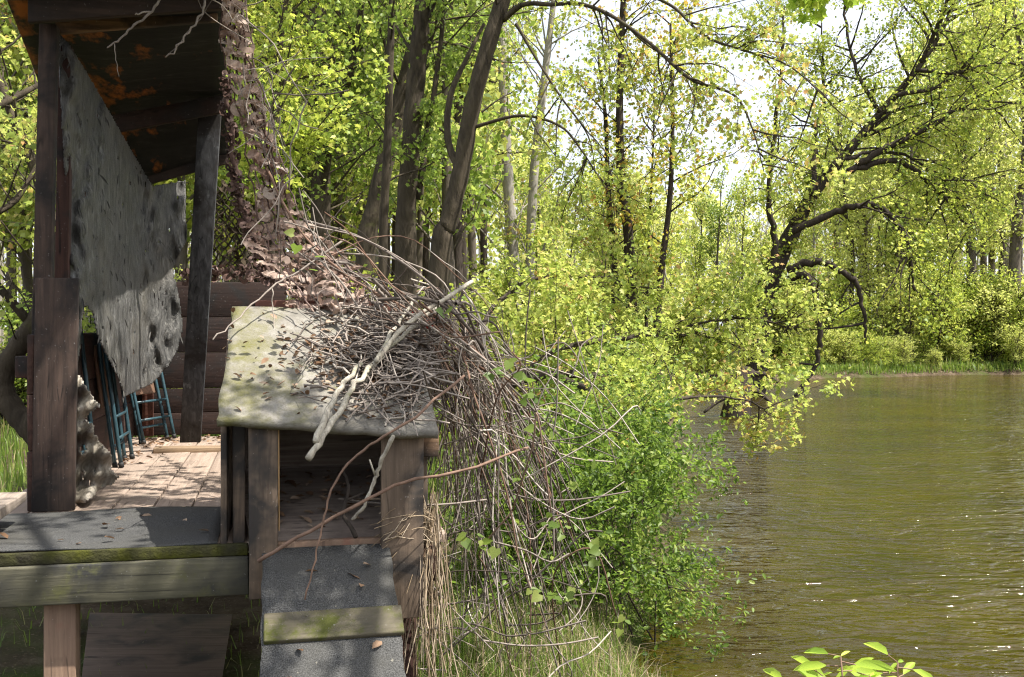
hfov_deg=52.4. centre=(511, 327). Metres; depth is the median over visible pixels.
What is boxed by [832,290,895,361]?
undergrowth shrub
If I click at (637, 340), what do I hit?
undergrowth shrub
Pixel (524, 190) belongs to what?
woodland tree
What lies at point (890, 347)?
undergrowth shrub
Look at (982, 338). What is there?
undergrowth shrub
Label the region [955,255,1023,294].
undergrowth shrub
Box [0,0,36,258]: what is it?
woodland tree
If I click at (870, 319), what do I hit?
undergrowth shrub
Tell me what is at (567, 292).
undergrowth shrub
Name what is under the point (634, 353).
undergrowth shrub
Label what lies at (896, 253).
bank tree
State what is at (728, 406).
drowned stump
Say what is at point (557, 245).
woodland tree
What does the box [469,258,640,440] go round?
undergrowth shrub
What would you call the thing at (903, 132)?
bank tree
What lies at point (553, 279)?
undergrowth shrub
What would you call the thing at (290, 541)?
long cane
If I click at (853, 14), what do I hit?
sky
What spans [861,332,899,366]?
undergrowth shrub
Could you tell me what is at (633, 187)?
woodland tree
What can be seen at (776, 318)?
undergrowth shrub
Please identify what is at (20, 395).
undergrowth shrub
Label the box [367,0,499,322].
straight tree
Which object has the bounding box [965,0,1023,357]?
bank tree
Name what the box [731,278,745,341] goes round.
undergrowth shrub
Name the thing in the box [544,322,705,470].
undergrowth shrub
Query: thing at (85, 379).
folded chair
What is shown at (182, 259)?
woodland tree
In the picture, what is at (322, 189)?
forked tree
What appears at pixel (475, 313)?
undergrowth shrub
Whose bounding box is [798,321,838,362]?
undergrowth shrub
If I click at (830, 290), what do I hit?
undergrowth shrub
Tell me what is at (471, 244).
woodland tree
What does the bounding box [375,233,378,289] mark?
woodland tree
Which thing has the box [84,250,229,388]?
undergrowth shrub
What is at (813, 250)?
woodland tree
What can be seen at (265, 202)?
camouflage net
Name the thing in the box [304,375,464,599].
bent cane
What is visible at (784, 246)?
arching tree
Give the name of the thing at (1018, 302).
undergrowth shrub
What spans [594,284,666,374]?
undergrowth shrub
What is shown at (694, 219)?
wood
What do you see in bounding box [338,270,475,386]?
undergrowth shrub
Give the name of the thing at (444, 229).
leaning tree
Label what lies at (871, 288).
undergrowth shrub
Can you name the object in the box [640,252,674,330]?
woodland tree
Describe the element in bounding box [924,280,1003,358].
undergrowth shrub
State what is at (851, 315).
undergrowth shrub
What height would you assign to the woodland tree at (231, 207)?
18.667 m
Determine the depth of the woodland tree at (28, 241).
44.64 m
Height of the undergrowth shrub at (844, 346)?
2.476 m
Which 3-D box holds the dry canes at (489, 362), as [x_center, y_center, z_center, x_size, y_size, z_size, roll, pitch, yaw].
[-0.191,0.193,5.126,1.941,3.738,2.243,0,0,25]
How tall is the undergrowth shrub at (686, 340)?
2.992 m
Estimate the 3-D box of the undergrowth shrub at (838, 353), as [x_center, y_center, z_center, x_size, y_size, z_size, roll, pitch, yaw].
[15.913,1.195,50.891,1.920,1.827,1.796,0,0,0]
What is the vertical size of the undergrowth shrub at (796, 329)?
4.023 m
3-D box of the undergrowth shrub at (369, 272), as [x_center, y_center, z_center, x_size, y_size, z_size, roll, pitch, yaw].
[-1.414,0.509,15.243,2.484,2.815,2.655,0,0,30]
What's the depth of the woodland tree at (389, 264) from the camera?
57.48 m
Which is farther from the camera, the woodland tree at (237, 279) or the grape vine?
the woodland tree at (237, 279)
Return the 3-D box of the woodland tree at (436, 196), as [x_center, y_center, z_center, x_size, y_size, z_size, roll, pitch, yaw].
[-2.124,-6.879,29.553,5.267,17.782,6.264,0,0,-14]
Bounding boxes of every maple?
[217,0,390,263]
[463,208,854,474]
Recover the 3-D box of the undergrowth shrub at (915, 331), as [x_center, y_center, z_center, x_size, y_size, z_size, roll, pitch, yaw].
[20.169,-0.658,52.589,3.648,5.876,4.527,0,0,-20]
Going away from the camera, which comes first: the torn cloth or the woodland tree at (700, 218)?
the torn cloth
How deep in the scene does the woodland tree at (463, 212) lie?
34.95 m
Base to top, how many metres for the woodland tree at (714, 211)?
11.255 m
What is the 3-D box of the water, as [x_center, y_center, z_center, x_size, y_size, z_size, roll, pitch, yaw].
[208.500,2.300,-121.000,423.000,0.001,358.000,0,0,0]
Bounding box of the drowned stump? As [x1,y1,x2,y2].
[700,366,777,417]
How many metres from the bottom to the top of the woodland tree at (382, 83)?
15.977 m
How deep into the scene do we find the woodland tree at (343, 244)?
18.98 m
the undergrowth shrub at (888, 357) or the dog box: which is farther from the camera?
the undergrowth shrub at (888, 357)
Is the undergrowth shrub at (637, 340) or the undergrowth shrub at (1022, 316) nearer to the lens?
the undergrowth shrub at (637, 340)
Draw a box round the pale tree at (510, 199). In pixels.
[439,1,563,367]
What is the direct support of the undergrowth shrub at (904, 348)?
on the ground at (20, 656)
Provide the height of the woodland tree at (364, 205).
17.309 m
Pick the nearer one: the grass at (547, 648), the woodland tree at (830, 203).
the grass at (547, 648)
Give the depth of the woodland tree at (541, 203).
46.43 m
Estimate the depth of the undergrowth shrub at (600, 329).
16.37 m
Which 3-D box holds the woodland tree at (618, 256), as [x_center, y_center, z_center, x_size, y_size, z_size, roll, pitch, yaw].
[2.097,-0.821,24.950,1.700,5.514,2.230,0,0,-16]
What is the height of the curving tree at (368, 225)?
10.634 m
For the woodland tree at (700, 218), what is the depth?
63.54 m
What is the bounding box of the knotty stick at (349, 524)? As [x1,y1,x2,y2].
[341,467,366,538]
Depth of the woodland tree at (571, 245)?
34.41 m
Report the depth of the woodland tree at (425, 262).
64.09 m
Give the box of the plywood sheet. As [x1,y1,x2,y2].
[82,613,231,676]
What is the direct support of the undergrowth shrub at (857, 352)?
on the ground at (20, 656)
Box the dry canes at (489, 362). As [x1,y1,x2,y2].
[169,0,640,676]
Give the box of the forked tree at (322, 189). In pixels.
[217,0,464,299]
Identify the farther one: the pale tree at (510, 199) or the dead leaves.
the pale tree at (510, 199)
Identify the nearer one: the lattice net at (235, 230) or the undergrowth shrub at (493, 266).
the lattice net at (235, 230)
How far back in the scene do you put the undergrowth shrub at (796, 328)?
54.03 m
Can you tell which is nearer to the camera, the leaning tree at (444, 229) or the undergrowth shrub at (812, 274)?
the leaning tree at (444, 229)
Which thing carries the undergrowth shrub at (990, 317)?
on the ground at (20, 656)
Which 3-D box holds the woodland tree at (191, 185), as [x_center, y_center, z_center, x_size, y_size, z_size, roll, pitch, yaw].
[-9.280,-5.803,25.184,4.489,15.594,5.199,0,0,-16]
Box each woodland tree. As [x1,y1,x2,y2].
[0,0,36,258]
[0,0,56,249]
[0,1,36,241]
[0,1,191,241]
[0,6,34,264]
[0,25,32,340]
[0,25,36,393]
[0,38,33,291]
[145,174,191,249]
[152,36,282,388]
[185,174,193,193]
[185,175,222,267]
[186,0,329,281]
[189,26,274,281]
[191,0,428,222]
[194,0,355,281]
[222,14,287,279]
[225,4,300,298]
[229,1,441,299]
[230,0,437,299]
[262,0,439,266]
[270,3,503,221]
[280,0,434,272]
[349,0,536,394]
[350,96,382,290]
[361,0,553,307]
[367,0,439,204]
[374,8,440,284]
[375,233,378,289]
[376,1,439,294]
[376,8,435,282]
[390,55,466,246]
[397,0,528,233]
[411,0,559,308]
[411,6,463,295]
[422,3,521,216]
[422,88,439,300]
[427,0,539,305]
[427,5,545,256]
[459,6,542,309]
[499,147,571,281]
[500,165,553,270]
[505,126,570,272]
[538,166,568,285]
[541,183,604,281]
[542,224,567,285]
[545,220,579,265]
[559,144,629,266]
[566,161,621,272]
[568,186,632,313]
[578,164,657,285]
[589,151,644,298]
[606,229,655,324]
[619,230,669,325]
[628,160,687,344]
[631,161,676,371]
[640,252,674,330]
[653,209,694,313]
[673,164,731,353]
[680,228,719,356]
[684,152,750,341]
[706,174,770,337]
[774,134,842,360]
[788,205,838,279]
[794,82,880,294]
[804,91,895,309]
[829,142,898,332]
[866,2,972,354]
[913,2,1022,279]
[949,0,1023,290]
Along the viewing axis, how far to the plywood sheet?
5.63 m
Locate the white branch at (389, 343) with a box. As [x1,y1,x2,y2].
[364,280,472,382]
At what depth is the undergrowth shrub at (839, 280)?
59.78 m
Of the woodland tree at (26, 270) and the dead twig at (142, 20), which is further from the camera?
the woodland tree at (26, 270)
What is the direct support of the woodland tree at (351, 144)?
on the ground at (20, 656)
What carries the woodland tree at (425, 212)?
on the ground at (20, 656)
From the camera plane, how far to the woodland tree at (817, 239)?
67.73 m
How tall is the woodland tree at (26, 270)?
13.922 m
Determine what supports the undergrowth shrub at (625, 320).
on the ground at (20, 656)
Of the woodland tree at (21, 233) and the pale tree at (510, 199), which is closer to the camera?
the woodland tree at (21, 233)
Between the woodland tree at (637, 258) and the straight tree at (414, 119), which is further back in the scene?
the woodland tree at (637, 258)
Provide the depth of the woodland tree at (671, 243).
66.30 m
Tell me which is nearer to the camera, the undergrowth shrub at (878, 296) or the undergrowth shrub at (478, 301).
the undergrowth shrub at (478, 301)
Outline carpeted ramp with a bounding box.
[260,543,405,676]
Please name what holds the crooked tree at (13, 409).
on the ground at (20, 656)
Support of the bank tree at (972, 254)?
on the ground at (20, 656)
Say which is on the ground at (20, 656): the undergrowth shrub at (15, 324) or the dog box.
the undergrowth shrub at (15, 324)
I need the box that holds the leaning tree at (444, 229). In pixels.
[421,0,896,467]
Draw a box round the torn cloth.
[76,375,118,502]
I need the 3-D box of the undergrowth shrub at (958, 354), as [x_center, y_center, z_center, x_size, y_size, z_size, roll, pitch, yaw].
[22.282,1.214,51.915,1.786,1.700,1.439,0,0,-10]
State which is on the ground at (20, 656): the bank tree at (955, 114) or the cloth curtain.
the bank tree at (955, 114)
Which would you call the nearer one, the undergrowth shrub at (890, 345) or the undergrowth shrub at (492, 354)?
the undergrowth shrub at (492, 354)
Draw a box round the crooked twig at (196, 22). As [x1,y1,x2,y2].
[165,0,205,56]
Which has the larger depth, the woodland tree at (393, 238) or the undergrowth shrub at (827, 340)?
the undergrowth shrub at (827, 340)
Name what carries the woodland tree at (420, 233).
on the ground at (20, 656)
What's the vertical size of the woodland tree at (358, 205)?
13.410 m
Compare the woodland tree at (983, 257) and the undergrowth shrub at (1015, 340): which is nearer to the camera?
the undergrowth shrub at (1015, 340)
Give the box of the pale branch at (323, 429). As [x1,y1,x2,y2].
[305,301,439,460]
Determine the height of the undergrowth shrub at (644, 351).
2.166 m
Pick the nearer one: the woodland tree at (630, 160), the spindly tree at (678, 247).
the spindly tree at (678, 247)
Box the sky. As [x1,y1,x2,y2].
[4,0,1023,329]
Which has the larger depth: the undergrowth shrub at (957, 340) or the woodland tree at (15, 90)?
the undergrowth shrub at (957, 340)
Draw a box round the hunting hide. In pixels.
[0,0,446,676]
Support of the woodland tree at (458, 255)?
on the ground at (20, 656)
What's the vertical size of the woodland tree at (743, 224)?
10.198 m
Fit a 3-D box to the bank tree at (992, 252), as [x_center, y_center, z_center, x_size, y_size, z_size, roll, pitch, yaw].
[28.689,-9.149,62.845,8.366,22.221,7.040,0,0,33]
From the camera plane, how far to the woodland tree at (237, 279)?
36.86 m
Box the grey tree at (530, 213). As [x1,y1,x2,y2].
[429,0,619,386]
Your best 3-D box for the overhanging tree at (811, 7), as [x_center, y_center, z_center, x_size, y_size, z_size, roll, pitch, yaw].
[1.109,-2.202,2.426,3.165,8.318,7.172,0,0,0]
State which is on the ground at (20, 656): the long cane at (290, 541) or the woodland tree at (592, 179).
the woodland tree at (592, 179)
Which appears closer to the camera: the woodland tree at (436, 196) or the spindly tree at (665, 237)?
the spindly tree at (665, 237)
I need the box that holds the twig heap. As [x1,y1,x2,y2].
[277,285,469,435]
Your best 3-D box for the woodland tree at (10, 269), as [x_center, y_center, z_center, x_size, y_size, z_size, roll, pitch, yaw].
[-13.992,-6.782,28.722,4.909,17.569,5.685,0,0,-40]
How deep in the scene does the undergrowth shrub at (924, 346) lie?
51.81 m
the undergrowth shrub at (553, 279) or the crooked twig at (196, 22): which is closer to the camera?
the crooked twig at (196, 22)
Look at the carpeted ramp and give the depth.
3.70 m
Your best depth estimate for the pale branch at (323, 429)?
3.98 m
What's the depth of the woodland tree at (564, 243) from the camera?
68.03 m
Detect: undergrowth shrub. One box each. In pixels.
[0,286,32,431]
[0,336,26,405]
[82,312,95,332]
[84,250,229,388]
[334,264,505,443]
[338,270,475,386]
[442,305,534,409]
[458,282,562,407]
[459,289,493,379]
[461,290,500,383]
[463,252,554,359]
[465,249,541,335]
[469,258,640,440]
[528,295,658,437]
[537,251,607,311]
[538,259,611,336]
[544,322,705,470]
[567,336,646,436]
[576,331,681,396]
[586,296,663,372]
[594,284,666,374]
[626,344,684,421]
[643,293,709,373]
[648,309,687,371]
[661,303,701,379]
[728,264,807,355]
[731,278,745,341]
[769,282,822,357]
[770,274,830,355]
[774,306,814,353]
[776,304,823,354]
[781,252,844,353]
[793,331,827,362]
[793,347,808,358]
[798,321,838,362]
[807,278,846,358]
[807,329,849,364]
[808,275,856,352]
[817,270,861,338]
[820,340,854,364]
[825,322,870,365]
[828,304,870,358]
[831,291,872,353]
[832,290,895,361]
[832,325,871,363]
[856,298,878,333]
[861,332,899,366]
[862,263,944,354]
[863,279,918,356]
[867,296,913,335]
[867,300,900,357]
[867,335,895,361]
[868,258,942,361]
[870,278,939,355]
[876,348,907,367]
[880,333,899,359]
[885,331,922,366]
[890,257,977,360]
[891,249,970,361]
[903,334,937,363]
[916,285,981,361]
[922,346,944,365]
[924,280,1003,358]
[936,325,982,362]
[940,335,977,362]
[949,262,1023,361]
[954,295,1009,360]
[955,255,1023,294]
[956,270,1023,362]
[960,269,1023,360]
[975,270,1023,361]
[993,322,1023,368]
[995,290,1023,359]
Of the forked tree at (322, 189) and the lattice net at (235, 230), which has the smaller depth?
the lattice net at (235, 230)
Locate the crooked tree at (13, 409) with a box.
[0,0,171,444]
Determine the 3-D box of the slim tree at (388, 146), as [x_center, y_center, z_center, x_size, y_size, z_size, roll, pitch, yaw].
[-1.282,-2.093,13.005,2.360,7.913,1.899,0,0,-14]
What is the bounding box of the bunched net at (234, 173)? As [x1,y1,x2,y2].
[179,70,315,297]
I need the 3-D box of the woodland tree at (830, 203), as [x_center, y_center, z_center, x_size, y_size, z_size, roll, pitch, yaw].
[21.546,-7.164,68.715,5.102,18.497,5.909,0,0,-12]
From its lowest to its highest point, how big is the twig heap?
0.611 m
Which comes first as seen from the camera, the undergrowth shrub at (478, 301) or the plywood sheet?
the plywood sheet
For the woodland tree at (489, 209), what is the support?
on the ground at (20, 656)
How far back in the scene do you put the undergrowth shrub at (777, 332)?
54.05 m
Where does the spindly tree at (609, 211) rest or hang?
on the ground at (20, 656)
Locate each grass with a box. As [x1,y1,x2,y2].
[0,352,1023,676]
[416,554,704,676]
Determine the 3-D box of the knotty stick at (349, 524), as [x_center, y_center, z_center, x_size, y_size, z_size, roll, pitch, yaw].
[-0.627,0.679,4.049,0.110,0.247,0.213,0,0,0]
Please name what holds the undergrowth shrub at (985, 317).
on the ground at (20, 656)
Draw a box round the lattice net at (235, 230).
[212,180,273,282]
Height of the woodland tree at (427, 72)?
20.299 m
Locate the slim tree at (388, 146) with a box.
[317,0,479,296]
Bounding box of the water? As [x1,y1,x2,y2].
[636,375,1023,676]
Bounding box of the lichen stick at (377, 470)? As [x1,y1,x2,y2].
[351,435,394,520]
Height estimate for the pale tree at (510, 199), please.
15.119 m
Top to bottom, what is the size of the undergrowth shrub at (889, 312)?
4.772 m
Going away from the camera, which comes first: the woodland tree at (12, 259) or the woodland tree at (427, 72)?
the woodland tree at (12, 259)
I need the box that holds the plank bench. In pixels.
[0,492,26,519]
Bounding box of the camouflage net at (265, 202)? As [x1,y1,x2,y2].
[218,0,371,314]
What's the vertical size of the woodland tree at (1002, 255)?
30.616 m
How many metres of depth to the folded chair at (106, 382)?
6.17 m
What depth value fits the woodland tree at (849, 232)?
55.81 m
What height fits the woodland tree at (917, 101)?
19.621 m
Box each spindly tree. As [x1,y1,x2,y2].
[537,0,729,391]
[550,0,682,348]
[588,13,752,375]
[589,0,781,385]
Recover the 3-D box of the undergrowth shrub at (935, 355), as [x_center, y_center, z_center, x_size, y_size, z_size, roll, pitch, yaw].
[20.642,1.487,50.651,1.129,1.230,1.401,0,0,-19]
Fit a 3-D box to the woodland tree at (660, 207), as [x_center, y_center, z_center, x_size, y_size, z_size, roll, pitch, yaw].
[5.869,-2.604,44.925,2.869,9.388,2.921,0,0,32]
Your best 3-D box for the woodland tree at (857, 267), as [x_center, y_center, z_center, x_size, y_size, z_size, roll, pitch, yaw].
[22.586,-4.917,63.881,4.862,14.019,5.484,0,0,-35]
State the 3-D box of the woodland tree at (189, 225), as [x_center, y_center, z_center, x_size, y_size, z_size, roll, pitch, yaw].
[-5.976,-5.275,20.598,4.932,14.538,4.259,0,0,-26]
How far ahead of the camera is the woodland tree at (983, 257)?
66.76 m
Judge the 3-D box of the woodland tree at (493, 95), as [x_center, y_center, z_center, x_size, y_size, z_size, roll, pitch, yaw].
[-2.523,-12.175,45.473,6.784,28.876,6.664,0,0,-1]
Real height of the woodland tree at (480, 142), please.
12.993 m
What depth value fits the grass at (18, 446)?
6.59 m
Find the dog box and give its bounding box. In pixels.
[217,306,438,618]
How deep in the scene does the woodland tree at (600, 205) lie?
64.05 m
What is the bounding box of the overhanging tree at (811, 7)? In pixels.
[785,0,867,28]
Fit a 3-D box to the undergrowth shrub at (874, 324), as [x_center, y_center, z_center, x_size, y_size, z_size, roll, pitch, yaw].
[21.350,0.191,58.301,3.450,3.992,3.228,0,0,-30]
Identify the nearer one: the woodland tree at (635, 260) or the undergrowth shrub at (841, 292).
the woodland tree at (635, 260)
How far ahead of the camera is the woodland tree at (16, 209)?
19.96 m
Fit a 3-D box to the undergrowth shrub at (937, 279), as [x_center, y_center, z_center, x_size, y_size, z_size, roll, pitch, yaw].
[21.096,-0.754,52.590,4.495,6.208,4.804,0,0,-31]
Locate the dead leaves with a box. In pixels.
[0,302,423,676]
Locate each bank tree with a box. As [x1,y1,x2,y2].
[810,70,921,350]
[829,56,990,356]
[856,40,999,358]
[887,0,1023,358]
[895,15,1013,278]
[918,2,1023,278]
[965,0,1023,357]
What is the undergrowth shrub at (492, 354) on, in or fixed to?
on the ground at (20, 656)
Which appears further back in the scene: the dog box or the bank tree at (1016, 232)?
the bank tree at (1016, 232)
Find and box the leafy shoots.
[763,642,932,676]
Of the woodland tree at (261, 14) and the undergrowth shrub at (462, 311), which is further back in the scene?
the woodland tree at (261, 14)
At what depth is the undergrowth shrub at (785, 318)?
53.01 m
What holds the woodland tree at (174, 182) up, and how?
on the ground at (20, 656)
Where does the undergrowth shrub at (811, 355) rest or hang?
on the ground at (20, 656)
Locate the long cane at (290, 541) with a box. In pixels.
[257,446,528,562]
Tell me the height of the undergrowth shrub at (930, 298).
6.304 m
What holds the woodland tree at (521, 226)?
on the ground at (20, 656)
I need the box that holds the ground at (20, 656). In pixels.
[0,330,1023,676]
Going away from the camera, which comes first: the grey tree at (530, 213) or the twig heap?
the twig heap
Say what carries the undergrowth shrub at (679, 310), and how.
on the ground at (20, 656)
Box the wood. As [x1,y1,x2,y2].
[0,9,1023,353]
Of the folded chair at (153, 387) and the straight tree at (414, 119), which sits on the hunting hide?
the folded chair at (153, 387)
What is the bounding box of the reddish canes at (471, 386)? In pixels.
[301,212,577,660]
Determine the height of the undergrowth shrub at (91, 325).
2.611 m
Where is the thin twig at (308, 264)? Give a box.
[212,239,343,339]
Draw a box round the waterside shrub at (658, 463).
[428,330,770,661]
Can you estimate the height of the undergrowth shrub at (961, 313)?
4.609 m
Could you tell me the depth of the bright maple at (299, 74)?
10.49 m
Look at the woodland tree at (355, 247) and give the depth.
45.60 m
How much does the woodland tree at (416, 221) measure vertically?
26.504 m
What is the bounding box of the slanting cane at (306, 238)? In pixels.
[264,166,511,383]
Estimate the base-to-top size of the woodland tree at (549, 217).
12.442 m
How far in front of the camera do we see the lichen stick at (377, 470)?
3.92 m
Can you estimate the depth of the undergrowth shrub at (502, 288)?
26.22 m
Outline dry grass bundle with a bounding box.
[370,488,458,676]
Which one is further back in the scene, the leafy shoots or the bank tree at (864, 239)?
the bank tree at (864, 239)
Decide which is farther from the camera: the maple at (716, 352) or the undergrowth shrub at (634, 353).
the undergrowth shrub at (634, 353)
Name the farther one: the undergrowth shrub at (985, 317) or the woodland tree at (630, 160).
the undergrowth shrub at (985, 317)
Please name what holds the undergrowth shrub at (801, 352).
on the ground at (20, 656)
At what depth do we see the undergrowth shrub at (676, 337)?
36.80 m
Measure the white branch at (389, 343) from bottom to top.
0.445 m
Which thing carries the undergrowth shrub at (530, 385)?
on the ground at (20, 656)
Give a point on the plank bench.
(10, 502)
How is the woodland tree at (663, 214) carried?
on the ground at (20, 656)
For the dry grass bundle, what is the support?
hanging from the dog box
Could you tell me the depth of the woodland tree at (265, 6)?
20.84 m
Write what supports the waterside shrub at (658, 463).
on the ground at (20, 656)
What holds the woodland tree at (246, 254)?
on the ground at (20, 656)
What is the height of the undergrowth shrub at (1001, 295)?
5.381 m
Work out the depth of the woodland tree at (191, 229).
30.90 m
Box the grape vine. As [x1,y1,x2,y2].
[283,228,630,671]
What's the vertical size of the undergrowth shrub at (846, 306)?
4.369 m
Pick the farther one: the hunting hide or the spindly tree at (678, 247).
the spindly tree at (678, 247)
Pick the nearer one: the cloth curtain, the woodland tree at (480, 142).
the cloth curtain
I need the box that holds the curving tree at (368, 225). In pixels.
[301,0,562,299]
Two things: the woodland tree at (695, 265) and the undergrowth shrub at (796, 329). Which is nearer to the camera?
the undergrowth shrub at (796, 329)
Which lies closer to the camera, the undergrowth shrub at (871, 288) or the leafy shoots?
the leafy shoots
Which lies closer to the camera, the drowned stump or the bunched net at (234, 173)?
the bunched net at (234, 173)
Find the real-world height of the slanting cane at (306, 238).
1.008 m
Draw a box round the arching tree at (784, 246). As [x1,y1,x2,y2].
[709,0,1023,395]
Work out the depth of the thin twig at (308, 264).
4.50 m
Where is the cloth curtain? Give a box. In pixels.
[59,35,186,402]
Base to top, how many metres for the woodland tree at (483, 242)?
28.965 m
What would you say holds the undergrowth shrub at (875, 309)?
on the ground at (20, 656)
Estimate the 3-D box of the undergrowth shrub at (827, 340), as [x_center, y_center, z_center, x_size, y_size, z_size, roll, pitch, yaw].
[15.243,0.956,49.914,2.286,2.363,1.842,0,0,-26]
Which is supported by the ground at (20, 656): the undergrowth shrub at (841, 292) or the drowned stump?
the undergrowth shrub at (841, 292)
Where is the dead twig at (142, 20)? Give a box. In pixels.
[107,0,160,74]
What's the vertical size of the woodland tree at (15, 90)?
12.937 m
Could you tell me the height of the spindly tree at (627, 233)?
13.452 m
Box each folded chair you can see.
[80,327,95,479]
[94,342,134,467]
[127,347,176,444]
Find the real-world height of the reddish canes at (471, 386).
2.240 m

